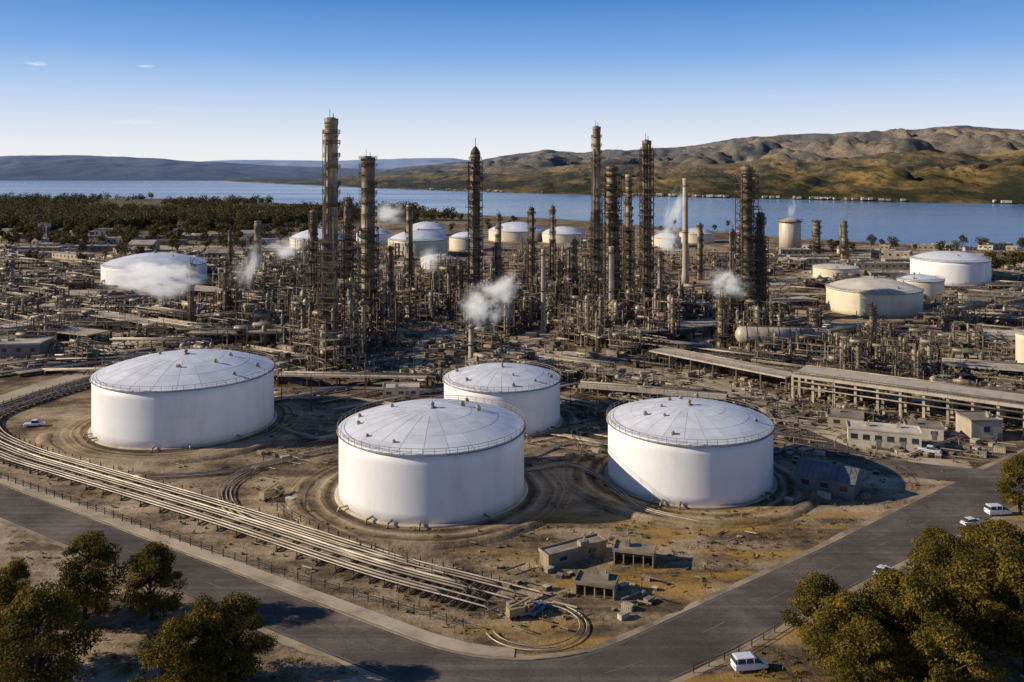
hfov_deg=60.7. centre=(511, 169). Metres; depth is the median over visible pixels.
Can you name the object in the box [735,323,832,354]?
horizontal drum
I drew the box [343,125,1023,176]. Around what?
hills
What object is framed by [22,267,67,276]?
process unit
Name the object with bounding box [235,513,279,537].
pipe sleeper
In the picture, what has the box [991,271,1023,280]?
process unit
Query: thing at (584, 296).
process unit
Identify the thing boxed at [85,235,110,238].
building
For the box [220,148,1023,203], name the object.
hills
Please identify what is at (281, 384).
light pole
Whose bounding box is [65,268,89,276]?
process unit
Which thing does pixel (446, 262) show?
process unit
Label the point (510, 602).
crate
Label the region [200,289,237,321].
process unit
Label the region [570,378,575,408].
light pole
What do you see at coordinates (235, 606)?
tree
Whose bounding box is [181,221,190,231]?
tree
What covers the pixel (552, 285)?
process unit
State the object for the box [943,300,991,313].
pipe rack
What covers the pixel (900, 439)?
window
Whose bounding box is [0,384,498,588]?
pipeline
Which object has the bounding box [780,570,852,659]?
tree
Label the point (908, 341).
process unit
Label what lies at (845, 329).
pipe rack
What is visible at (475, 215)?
distillation column
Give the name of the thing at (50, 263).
pipe rack
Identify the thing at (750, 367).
elevated deck
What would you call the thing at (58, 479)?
pipe sleeper
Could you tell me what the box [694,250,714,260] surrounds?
process unit
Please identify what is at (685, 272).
chimney
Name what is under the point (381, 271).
process unit
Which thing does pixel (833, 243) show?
tree
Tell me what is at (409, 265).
distillation column
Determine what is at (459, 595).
pipe sleeper
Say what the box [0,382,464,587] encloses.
pipeline
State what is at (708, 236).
storage tank
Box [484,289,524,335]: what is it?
process unit
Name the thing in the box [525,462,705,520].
pipeline
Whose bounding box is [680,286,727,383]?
path
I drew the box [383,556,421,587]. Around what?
pipe sleeper
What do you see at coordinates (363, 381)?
pipe rack
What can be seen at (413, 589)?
pipe sleeper
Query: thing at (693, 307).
process unit
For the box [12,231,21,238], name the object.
tree
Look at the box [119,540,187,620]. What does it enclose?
tree
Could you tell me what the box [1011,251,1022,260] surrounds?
tree
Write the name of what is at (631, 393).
process unit
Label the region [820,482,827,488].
window
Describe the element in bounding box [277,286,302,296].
process unit
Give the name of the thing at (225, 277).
distillation column
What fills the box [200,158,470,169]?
hills
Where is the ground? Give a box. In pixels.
[0,198,1023,681]
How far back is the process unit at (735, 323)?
367.21 m
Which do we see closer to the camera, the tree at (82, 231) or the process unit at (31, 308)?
the process unit at (31, 308)
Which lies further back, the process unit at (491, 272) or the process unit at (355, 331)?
the process unit at (491, 272)
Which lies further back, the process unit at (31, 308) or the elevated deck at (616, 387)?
the process unit at (31, 308)
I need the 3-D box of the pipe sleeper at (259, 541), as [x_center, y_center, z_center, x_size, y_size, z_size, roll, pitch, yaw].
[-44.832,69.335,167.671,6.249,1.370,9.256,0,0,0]
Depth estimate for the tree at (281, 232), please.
860.68 m
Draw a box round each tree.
[0,230,8,242]
[0,556,31,605]
[0,575,45,673]
[0,578,104,681]
[2,233,17,243]
[8,226,20,236]
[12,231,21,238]
[17,220,28,226]
[21,229,30,239]
[24,223,35,236]
[24,231,35,244]
[24,250,33,257]
[33,232,42,239]
[34,224,46,234]
[43,530,129,620]
[47,224,59,232]
[47,231,60,241]
[50,233,61,241]
[58,236,70,244]
[62,225,71,231]
[62,231,70,236]
[67,234,82,244]
[76,252,87,259]
[78,242,87,249]
[80,228,88,233]
[80,233,89,241]
[87,223,95,230]
[96,234,105,240]
[104,220,113,227]
[104,229,118,236]
[112,224,124,235]
[113,242,123,254]
[119,230,132,243]
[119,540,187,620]
[120,243,131,254]
[124,232,138,241]
[127,615,228,681]
[131,216,141,226]
[132,226,139,234]
[137,246,144,253]
[149,228,161,238]
[150,221,163,227]
[159,226,168,234]
[162,593,245,681]
[163,231,172,238]
[167,238,177,248]
[169,234,180,242]
[174,243,180,250]
[176,228,182,237]
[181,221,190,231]
[184,227,194,234]
[192,591,278,681]
[194,225,203,232]
[198,227,207,234]
[199,232,208,239]
[200,220,210,232]
[203,239,213,246]
[215,234,226,243]
[218,222,228,233]
[222,238,227,247]
[228,224,239,233]
[232,236,239,246]
[236,224,247,230]
[237,239,247,248]
[240,221,247,229]
[262,224,274,232]
[271,216,283,228]
[275,228,286,240]
[279,217,287,226]
[284,221,295,232]
[294,219,300,230]
[299,223,307,231]
[448,223,455,231]
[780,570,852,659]
[798,586,902,681]
[815,616,906,681]
[827,240,837,250]
[845,566,925,661]
[866,234,876,245]
[882,569,971,681]
[885,614,1011,681]
[887,236,897,246]
[891,239,899,247]
[901,531,989,621]
[906,524,955,580]
[923,546,1023,661]
[934,240,945,250]
[940,520,998,568]
[945,244,953,250]
[951,240,961,248]
[958,235,968,245]
[964,519,1023,608]
[969,538,1023,672]
[975,237,987,245]
[983,250,997,257]
[991,255,1007,268]
[995,453,1023,513]
[998,249,1015,264]
[1003,256,1018,269]
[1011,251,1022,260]
[1016,240,1023,248]
[1016,252,1023,263]
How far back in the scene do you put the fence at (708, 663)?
126.46 m
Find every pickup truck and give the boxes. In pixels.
[23,419,45,427]
[919,444,941,453]
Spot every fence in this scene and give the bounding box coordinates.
[0,472,466,626]
[263,439,335,460]
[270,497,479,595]
[566,420,602,465]
[693,611,798,672]
[786,430,866,456]
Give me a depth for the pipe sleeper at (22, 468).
206.08 m
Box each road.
[0,451,1023,681]
[773,424,991,484]
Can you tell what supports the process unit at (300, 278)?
on the ground
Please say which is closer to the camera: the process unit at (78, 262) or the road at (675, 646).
the road at (675, 646)
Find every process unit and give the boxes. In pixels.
[0,249,11,259]
[0,253,27,263]
[0,259,18,268]
[0,264,21,280]
[0,272,25,286]
[0,281,29,292]
[0,284,16,294]
[0,295,34,305]
[0,299,22,324]
[0,313,72,334]
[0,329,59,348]
[10,297,41,316]
[15,249,43,259]
[16,313,69,338]
[19,283,69,300]
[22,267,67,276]
[28,275,62,286]
[29,268,61,280]
[41,309,109,320]
[43,297,80,314]
[44,294,85,311]
[48,271,98,285]
[54,307,88,323]
[60,259,96,268]
[64,335,102,360]
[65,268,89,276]
[65,276,92,288]
[67,317,143,331]
[73,265,100,274]
[80,292,112,307]
[89,257,102,263]
[97,254,120,261]
[99,300,125,320]
[115,298,157,312]
[119,309,160,317]
[121,295,146,304]
[123,321,175,337]
[136,300,179,318]
[161,285,187,301]
[162,284,195,308]
[165,301,218,321]
[171,250,199,254]
[175,339,224,349]
[176,322,270,344]
[184,248,208,256]
[190,254,209,263]
[196,310,241,327]
[199,290,253,308]
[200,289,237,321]
[210,256,244,267]
[210,267,234,286]
[216,271,243,288]
[221,261,244,276]
[229,281,270,319]
[232,293,284,324]
[233,257,286,268]
[239,251,264,256]
[239,267,275,290]
[243,321,299,346]
[244,288,290,309]
[247,307,298,338]
[253,262,289,282]
[255,301,276,319]
[262,254,292,272]
[262,273,298,292]
[263,252,282,256]
[274,364,290,383]
[275,289,318,335]
[276,250,303,267]
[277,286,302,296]
[279,297,321,350]
[281,268,305,289]
[281,284,320,311]
[284,301,315,317]
[286,239,309,258]
[288,307,355,353]
[295,256,318,275]
[295,268,321,289]
[295,277,321,322]
[310,328,358,364]
[311,307,366,370]
[320,323,367,343]
[338,277,369,330]
[339,278,360,308]
[339,298,375,353]
[353,267,385,285]
[355,287,398,334]
[366,297,396,347]
[375,240,393,263]
[375,262,384,288]
[375,285,408,326]
[379,275,405,296]
[392,243,403,259]
[394,268,405,283]
[394,273,427,304]
[404,286,423,302]
[404,290,442,321]
[411,366,446,385]
[419,258,433,281]
[419,259,443,296]
[431,263,462,315]
[435,251,458,279]
[437,274,455,287]
[446,283,483,321]
[449,257,467,272]
[449,323,504,348]
[454,300,493,331]
[462,352,510,367]
[465,260,492,268]
[467,277,498,321]
[481,282,502,303]
[483,268,507,281]
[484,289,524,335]
[491,288,527,318]
[493,345,533,363]
[500,282,526,296]
[500,295,536,328]
[503,277,515,303]
[505,244,527,269]
[508,269,538,287]
[510,358,584,381]
[516,279,539,312]
[517,251,527,268]
[520,263,546,276]
[524,277,562,289]
[530,272,555,319]
[531,274,551,299]
[546,283,571,328]
[546,283,578,296]
[549,301,590,342]
[553,291,597,332]
[558,246,571,275]
[567,268,584,281]
[568,275,590,311]
[569,289,592,320]
[574,295,613,350]
[575,299,628,331]
[577,239,591,258]
[577,377,612,396]
[578,255,591,278]
[578,276,591,293]
[583,272,619,290]
[583,275,605,314]
[583,363,624,382]
[583,398,624,419]
[600,288,638,324]
[603,330,666,349]
[605,303,643,327]
[605,323,644,356]
[606,392,633,405]
[610,304,653,335]
[612,372,654,385]
[618,381,649,396]
[618,395,648,405]
[623,273,667,290]
[632,257,652,272]
[632,265,641,294]
[632,292,684,340]
[634,286,666,324]
[641,394,669,398]
[643,352,671,363]
[652,271,678,279]
[652,279,681,290]
[652,284,687,317]
[656,285,681,320]
[657,249,675,255]
[657,379,682,387]
[664,244,694,270]
[664,280,681,291]
[665,281,714,320]
[674,385,739,402]
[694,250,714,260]
[709,249,728,271]
[716,283,739,321]
[717,356,752,371]
[727,307,762,336]
[729,305,771,348]
[731,368,797,385]
[734,230,740,252]
[734,298,766,325]
[739,340,787,353]
[751,333,794,366]
[766,291,780,307]
[767,264,776,275]
[767,279,789,325]
[770,260,798,266]
[778,294,815,304]
[779,380,831,398]
[780,258,805,269]
[782,367,811,386]
[791,322,834,361]
[791,359,838,368]
[800,278,830,289]
[803,380,869,394]
[808,341,849,369]
[827,394,850,405]
[831,334,865,370]
[832,333,868,350]
[833,272,860,280]
[837,259,863,264]
[838,337,869,372]
[840,402,878,420]
[849,321,904,345]
[858,319,894,338]
[861,343,897,375]
[870,334,910,369]
[877,337,909,356]
[879,346,926,379]
[893,327,942,344]
[907,329,927,369]
[913,335,940,379]
[917,312,990,323]
[917,332,954,353]
[928,373,980,386]
[931,345,998,373]
[933,293,993,307]
[933,301,981,329]
[950,320,983,349]
[959,367,992,382]
[960,291,1023,304]
[980,281,1023,289]
[982,338,1014,354]
[983,304,1023,320]
[983,372,1023,388]
[987,381,1015,390]
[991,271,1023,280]
[995,312,1023,326]
[997,370,1023,377]
[1001,262,1023,270]
[1008,288,1023,292]
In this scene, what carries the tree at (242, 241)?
on the ground
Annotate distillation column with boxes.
[184,256,196,331]
[220,257,232,314]
[227,226,232,266]
[240,244,253,290]
[252,220,264,275]
[304,204,320,310]
[313,113,344,362]
[339,194,355,306]
[355,156,380,325]
[385,240,394,308]
[404,199,414,289]
[456,257,463,299]
[465,138,483,308]
[491,239,501,309]
[492,211,503,279]
[525,202,538,292]
[548,203,555,282]
[553,255,565,316]
[570,236,579,304]
[588,120,603,293]
[601,159,624,312]
[622,170,634,297]
[637,133,655,315]
[656,246,664,321]
[696,219,704,279]
[713,289,728,348]
[727,222,737,331]
[735,159,761,324]
[754,206,769,322]
[807,303,821,326]
[811,220,825,253]
[838,220,849,258]
[865,299,876,357]
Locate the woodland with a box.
[0,191,463,229]
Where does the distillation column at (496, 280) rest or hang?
on the ground
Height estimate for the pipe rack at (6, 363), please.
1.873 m
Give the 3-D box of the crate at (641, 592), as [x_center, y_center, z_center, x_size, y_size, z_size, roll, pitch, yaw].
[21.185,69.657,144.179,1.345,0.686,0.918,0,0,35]
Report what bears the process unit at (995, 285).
on the ground
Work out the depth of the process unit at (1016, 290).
473.38 m
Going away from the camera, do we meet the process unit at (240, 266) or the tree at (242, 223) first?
the process unit at (240, 266)
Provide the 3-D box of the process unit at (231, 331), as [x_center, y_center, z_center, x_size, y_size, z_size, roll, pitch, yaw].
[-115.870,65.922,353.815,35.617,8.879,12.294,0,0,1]
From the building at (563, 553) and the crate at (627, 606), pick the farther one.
the building at (563, 553)
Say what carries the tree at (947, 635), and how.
on the ground
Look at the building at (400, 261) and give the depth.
635.99 m
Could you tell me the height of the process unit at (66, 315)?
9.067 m
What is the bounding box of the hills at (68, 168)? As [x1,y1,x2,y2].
[0,155,380,180]
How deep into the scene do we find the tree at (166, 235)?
832.44 m
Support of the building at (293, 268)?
on the ground
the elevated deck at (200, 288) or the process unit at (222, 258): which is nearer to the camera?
the elevated deck at (200, 288)
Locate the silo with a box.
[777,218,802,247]
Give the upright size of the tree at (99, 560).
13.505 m
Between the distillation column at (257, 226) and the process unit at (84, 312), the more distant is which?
the distillation column at (257, 226)
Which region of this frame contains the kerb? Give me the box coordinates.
[0,483,585,660]
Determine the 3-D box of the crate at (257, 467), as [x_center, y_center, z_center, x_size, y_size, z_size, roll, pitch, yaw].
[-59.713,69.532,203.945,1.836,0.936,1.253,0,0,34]
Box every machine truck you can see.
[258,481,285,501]
[505,597,535,620]
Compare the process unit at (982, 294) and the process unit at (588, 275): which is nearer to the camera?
the process unit at (982, 294)
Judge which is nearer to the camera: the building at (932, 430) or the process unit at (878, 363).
the building at (932, 430)
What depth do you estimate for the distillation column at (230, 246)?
591.96 m
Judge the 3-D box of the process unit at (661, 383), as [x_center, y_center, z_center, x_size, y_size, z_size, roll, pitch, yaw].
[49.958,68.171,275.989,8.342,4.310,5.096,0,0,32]
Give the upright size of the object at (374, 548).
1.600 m
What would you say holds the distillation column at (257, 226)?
on the ground
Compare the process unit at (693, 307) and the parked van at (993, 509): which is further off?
the process unit at (693, 307)
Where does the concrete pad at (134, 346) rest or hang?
on the ground
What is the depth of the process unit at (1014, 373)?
294.95 m
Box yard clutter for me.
[0,233,1023,681]
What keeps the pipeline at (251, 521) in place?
on the ground
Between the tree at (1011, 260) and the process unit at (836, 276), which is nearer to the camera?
the process unit at (836, 276)
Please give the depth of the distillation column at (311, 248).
425.82 m
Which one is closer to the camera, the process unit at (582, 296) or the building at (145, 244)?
the process unit at (582, 296)
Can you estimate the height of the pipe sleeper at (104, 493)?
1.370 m
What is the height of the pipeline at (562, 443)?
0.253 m
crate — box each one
[251,465,259,470]
[257,450,263,454]
[280,454,289,461]
[285,496,295,501]
[502,581,512,588]
[506,600,515,605]
[514,578,521,584]
[543,583,552,591]
[544,565,553,573]
[556,572,563,578]
[563,590,570,596]
[567,570,573,576]
[590,447,599,453]
[617,610,629,620]
[618,581,628,590]
[621,601,633,611]
[636,588,645,596]
[641,573,651,581]
[643,595,653,604]
[652,585,657,590]
[784,496,794,503]
[785,451,793,456]
[798,446,807,454]
[817,490,830,499]
[860,492,870,500]
[873,470,879,474]
[935,453,941,458]
[936,444,944,449]
[969,437,979,445]
[972,445,981,451]
[975,450,986,457]
[993,445,1005,452]
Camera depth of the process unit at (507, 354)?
313.49 m
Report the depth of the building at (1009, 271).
564.45 m
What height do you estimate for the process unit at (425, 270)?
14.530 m
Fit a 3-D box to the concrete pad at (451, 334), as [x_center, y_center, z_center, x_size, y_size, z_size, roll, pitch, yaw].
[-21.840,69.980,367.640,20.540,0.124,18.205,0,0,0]
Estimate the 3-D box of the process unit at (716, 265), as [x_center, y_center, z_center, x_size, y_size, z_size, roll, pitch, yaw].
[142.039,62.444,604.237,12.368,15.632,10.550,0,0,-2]
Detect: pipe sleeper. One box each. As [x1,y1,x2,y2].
[0,440,30,452]
[0,442,36,455]
[0,445,42,459]
[2,447,48,463]
[8,454,48,465]
[15,450,58,468]
[21,452,65,470]
[29,454,72,472]
[37,456,80,474]
[46,459,90,476]
[57,462,101,481]
[70,466,114,485]
[85,470,129,489]
[102,474,146,495]
[120,479,164,500]
[139,485,182,506]
[159,490,202,512]
[178,496,221,519]
[197,501,241,525]
[216,507,260,531]
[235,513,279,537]
[255,519,299,544]
[275,525,318,551]
[295,537,336,558]
[315,537,357,565]
[334,543,376,572]
[352,548,392,578]
[368,552,407,583]
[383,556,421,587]
[396,559,432,591]
[408,561,443,594]
[419,564,453,597]
[429,566,462,600]
[439,568,473,603]
[448,571,483,605]
[458,573,492,608]
[466,575,500,610]
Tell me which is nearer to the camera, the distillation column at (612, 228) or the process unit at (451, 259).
the distillation column at (612, 228)
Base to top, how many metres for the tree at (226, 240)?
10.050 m
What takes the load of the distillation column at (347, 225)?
on the ground
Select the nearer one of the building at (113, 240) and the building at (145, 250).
the building at (145, 250)
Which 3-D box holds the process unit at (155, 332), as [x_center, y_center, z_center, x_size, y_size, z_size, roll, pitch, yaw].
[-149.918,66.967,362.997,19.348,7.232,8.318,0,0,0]
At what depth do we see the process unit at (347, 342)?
317.44 m
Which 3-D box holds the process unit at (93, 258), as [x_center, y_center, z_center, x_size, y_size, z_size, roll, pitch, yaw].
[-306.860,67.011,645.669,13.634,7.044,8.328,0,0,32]
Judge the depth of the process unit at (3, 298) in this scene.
450.34 m
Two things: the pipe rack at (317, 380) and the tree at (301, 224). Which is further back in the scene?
the tree at (301, 224)
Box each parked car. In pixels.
[526,600,548,616]
[873,564,892,574]
[960,516,982,526]
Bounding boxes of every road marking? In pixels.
[0,452,1023,681]
[19,488,994,681]
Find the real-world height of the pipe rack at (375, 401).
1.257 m
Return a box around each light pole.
[281,367,286,402]
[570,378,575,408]
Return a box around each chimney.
[466,322,476,358]
[539,249,547,333]
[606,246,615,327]
[681,178,689,286]
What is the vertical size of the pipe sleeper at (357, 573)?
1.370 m
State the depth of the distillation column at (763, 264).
376.54 m
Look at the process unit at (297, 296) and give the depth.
373.27 m
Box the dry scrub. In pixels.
[8,458,1022,681]
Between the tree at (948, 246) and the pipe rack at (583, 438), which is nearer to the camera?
the pipe rack at (583, 438)
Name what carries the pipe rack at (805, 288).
on the ground
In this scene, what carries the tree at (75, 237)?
on the ground
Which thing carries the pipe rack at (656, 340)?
on the ground
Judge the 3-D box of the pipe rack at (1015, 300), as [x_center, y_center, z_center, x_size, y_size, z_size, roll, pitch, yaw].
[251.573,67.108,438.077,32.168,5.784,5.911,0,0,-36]
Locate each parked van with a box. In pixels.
[730,651,768,673]
[984,503,1011,515]
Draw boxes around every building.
[0,337,53,358]
[12,246,64,250]
[13,250,59,257]
[32,238,51,245]
[36,242,86,245]
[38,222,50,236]
[52,251,94,259]
[60,247,77,251]
[69,243,116,251]
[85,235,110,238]
[88,240,106,244]
[94,227,125,234]
[95,236,128,243]
[113,247,151,254]
[117,234,142,239]
[129,240,159,251]
[142,239,187,244]
[145,235,163,238]
[176,234,212,239]
[203,247,221,252]
[204,248,234,257]
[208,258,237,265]
[212,239,261,245]
[241,230,261,236]
[243,233,253,236]
[243,246,291,252]
[253,248,280,256]
[261,238,270,244]
[263,232,291,237]
[291,263,307,270]
[382,382,418,398]
[396,257,416,265]
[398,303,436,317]
[504,274,516,279]
[538,533,607,567]
[574,569,618,600]
[612,537,656,568]
[734,253,773,258]
[767,256,785,260]
[769,266,782,271]
[776,248,810,255]
[778,257,807,265]
[779,257,829,263]
[786,254,833,259]
[793,458,862,500]
[802,243,812,249]
[827,406,863,428]
[837,248,852,253]
[846,420,921,450]
[850,261,909,269]
[864,270,905,276]
[871,248,912,258]
[879,244,890,248]
[881,257,909,262]
[897,342,916,348]
[903,418,944,440]
[910,242,916,247]
[917,244,937,250]
[929,243,950,249]
[932,302,944,307]
[955,411,1002,440]
[958,292,1023,305]
[961,246,976,250]
[972,329,1014,350]
[978,244,993,249]
[984,242,1012,248]
[991,268,1021,278]
[1006,245,1017,249]
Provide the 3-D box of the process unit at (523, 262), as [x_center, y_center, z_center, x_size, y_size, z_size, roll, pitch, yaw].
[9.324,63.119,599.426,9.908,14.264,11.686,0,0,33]
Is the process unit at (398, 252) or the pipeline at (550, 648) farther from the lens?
the process unit at (398, 252)
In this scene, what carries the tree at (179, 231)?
on the ground
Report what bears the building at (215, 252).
on the ground
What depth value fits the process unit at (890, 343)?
329.19 m
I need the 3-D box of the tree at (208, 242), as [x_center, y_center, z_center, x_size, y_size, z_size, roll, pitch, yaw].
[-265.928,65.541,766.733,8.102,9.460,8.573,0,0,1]
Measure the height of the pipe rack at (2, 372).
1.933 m
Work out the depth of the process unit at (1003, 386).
272.83 m
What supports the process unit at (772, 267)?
on the ground
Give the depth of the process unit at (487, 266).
617.59 m
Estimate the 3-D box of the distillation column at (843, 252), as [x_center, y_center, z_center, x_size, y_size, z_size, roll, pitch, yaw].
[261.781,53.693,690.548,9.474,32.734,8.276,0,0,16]
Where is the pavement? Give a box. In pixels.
[0,475,514,657]
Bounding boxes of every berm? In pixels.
[35,432,299,466]
[287,476,547,550]
[566,484,822,529]
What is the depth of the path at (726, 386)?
249.17 m
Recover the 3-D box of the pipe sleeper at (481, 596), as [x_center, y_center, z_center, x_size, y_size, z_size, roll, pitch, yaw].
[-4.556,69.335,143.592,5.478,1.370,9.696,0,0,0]
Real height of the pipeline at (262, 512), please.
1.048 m
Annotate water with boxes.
[0,180,1023,247]
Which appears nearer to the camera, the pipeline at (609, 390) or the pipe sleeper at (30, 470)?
the pipe sleeper at (30, 470)
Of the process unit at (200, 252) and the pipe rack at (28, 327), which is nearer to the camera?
the pipe rack at (28, 327)
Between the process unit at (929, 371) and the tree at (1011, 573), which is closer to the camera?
the tree at (1011, 573)
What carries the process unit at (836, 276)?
on the ground
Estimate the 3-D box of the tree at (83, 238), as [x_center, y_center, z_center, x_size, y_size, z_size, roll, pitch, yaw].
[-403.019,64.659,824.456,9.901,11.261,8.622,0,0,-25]
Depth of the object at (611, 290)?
366.60 m
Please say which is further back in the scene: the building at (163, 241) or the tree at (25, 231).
the tree at (25, 231)
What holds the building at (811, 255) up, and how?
on the ground
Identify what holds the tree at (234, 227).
on the ground
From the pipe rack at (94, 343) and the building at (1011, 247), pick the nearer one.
the pipe rack at (94, 343)
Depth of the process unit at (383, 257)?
656.41 m
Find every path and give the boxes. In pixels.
[0,328,184,369]
[0,346,528,405]
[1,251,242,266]
[10,297,212,313]
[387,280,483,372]
[508,327,971,467]
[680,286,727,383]
[726,306,971,340]
[734,251,1010,292]
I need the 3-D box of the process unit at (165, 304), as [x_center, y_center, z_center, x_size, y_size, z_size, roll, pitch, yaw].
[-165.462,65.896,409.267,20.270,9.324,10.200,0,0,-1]
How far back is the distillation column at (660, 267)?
373.90 m
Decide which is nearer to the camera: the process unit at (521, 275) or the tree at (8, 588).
the tree at (8, 588)
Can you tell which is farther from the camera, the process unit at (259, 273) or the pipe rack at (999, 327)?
the process unit at (259, 273)
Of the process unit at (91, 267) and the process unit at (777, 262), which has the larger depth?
the process unit at (777, 262)
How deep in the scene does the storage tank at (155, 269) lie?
523.62 m
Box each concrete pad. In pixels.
[6,270,96,275]
[21,290,126,295]
[93,343,159,349]
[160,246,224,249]
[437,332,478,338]
[535,350,612,360]
[771,293,825,297]
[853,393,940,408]
[859,270,909,275]
[922,310,1001,315]
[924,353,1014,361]
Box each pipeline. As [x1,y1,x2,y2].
[0,377,488,613]
[0,378,440,596]
[0,380,467,593]
[0,381,515,600]
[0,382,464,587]
[0,383,515,596]
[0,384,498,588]
[0,385,488,605]
[0,385,542,595]
[133,447,336,476]
[135,446,335,475]
[135,448,337,477]
[217,459,463,576]
[221,456,448,572]
[226,458,464,571]
[230,459,469,570]
[272,425,337,438]
[273,424,336,437]
[274,387,426,392]
[274,387,440,391]
[274,397,389,403]
[275,396,390,402]
[275,423,336,436]
[277,388,439,392]
[289,397,384,403]
[486,601,587,650]
[493,604,579,645]
[524,440,603,456]
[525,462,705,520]
[526,441,601,457]
[526,463,698,520]
[527,464,684,519]
[528,443,602,458]
[562,390,800,403]
[567,390,797,403]
[567,390,797,404]
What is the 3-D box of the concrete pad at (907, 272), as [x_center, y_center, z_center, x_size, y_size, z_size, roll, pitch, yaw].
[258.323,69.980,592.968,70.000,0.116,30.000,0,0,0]
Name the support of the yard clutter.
on the ground
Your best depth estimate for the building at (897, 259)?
652.83 m
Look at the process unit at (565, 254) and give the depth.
575.80 m
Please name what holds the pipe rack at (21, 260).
on the ground
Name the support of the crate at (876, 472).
on the ground
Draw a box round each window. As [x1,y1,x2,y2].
[559,556,567,561]
[801,479,808,484]
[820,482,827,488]
[840,486,847,492]
[850,433,857,438]
[862,434,869,439]
[874,435,881,440]
[887,436,893,441]
[899,437,906,443]
[911,438,918,444]
[983,427,990,432]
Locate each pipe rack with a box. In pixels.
[0,291,33,301]
[0,325,43,334]
[0,348,124,366]
[0,361,85,376]
[5,297,51,303]
[11,358,127,377]
[13,257,44,267]
[14,277,49,285]
[28,313,55,317]
[29,260,67,267]
[32,266,100,276]
[35,290,135,299]
[40,356,138,362]
[40,367,103,375]
[49,341,108,349]
[55,351,164,356]
[64,341,145,357]
[65,294,156,305]
[85,283,116,287]
[90,304,181,313]
[105,335,228,349]
[107,334,258,355]
[109,337,211,348]
[134,305,195,321]
[148,317,212,337]
[154,334,228,337]
[196,309,250,323]
[210,267,252,275]
[216,294,256,300]
[243,344,316,362]
[272,356,306,361]
[274,385,358,403]
[295,377,322,383]
[296,386,345,394]
[315,355,412,370]
[317,390,382,404]
[335,387,443,411]
[348,378,390,384]
[367,357,388,363]
[370,349,412,356]
[406,379,443,386]
[442,345,492,351]
[523,359,560,368]
[539,353,615,376]
[545,431,607,447]
[548,418,605,436]
[560,378,604,388]
[560,397,598,403]
[561,400,603,408]
[570,417,599,425]
[575,352,677,367]
[585,432,607,438]
[612,335,712,353]
[686,345,788,366]
[750,348,838,363]
[750,359,805,369]
[773,436,789,441]
[773,442,803,454]
[777,316,820,325]
[785,286,825,293]
[786,293,825,302]
[796,277,831,287]
[812,294,825,306]
[829,322,879,342]
[836,420,897,439]
[876,276,894,278]
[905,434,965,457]
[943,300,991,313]
[944,430,993,439]
[959,288,1011,292]
[960,310,1023,327]
[975,324,1023,329]
[992,280,1019,283]
[994,295,1023,305]
[997,302,1023,313]
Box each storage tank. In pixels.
[82,347,276,451]
[100,251,208,288]
[289,227,342,252]
[334,395,527,530]
[355,228,390,244]
[388,229,447,257]
[413,220,446,235]
[420,254,454,268]
[442,360,562,438]
[449,230,484,251]
[488,221,544,241]
[541,225,584,243]
[604,393,777,509]
[652,231,681,247]
[679,227,714,243]
[811,262,859,279]
[824,276,923,317]
[895,272,945,301]
[909,249,991,286]
[1014,326,1023,362]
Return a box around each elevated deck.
[0,320,111,341]
[32,303,176,331]
[158,284,268,298]
[277,371,428,388]
[577,381,727,402]
[581,318,729,350]
[648,346,795,393]
[665,298,714,314]
[739,295,818,311]
[791,362,1023,437]
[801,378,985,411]
[941,358,1023,377]
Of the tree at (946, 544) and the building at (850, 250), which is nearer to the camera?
the tree at (946, 544)
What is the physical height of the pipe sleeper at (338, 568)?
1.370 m
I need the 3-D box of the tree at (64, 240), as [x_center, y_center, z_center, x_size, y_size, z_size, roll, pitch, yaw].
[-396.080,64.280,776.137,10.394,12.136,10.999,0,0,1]
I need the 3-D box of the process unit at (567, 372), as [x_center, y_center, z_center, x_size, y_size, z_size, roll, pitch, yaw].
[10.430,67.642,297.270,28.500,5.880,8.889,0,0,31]
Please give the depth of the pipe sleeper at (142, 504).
185.09 m
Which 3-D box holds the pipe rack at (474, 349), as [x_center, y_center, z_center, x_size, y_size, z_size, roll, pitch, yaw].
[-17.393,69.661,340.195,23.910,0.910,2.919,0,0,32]
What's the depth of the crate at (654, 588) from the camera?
145.52 m
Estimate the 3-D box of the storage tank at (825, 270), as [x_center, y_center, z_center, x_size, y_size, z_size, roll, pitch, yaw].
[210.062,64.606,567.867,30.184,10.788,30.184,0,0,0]
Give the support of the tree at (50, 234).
on the ground
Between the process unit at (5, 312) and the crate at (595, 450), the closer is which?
the crate at (595, 450)
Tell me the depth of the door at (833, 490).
187.01 m
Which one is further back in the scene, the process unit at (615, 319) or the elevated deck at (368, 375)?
the process unit at (615, 319)
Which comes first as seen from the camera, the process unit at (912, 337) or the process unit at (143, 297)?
the process unit at (912, 337)
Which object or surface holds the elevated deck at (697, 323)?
on the ground
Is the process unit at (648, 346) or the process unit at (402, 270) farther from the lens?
the process unit at (402, 270)
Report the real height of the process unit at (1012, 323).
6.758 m
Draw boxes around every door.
[590,547,594,557]
[831,487,835,496]
[900,441,904,448]
[932,432,936,439]
[997,433,1001,440]
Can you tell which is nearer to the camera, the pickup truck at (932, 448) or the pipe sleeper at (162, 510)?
the pipe sleeper at (162, 510)
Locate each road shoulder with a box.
[0,449,1023,658]
[0,502,1023,681]
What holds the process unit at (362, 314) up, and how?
on the ground
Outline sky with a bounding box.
[0,0,1023,161]

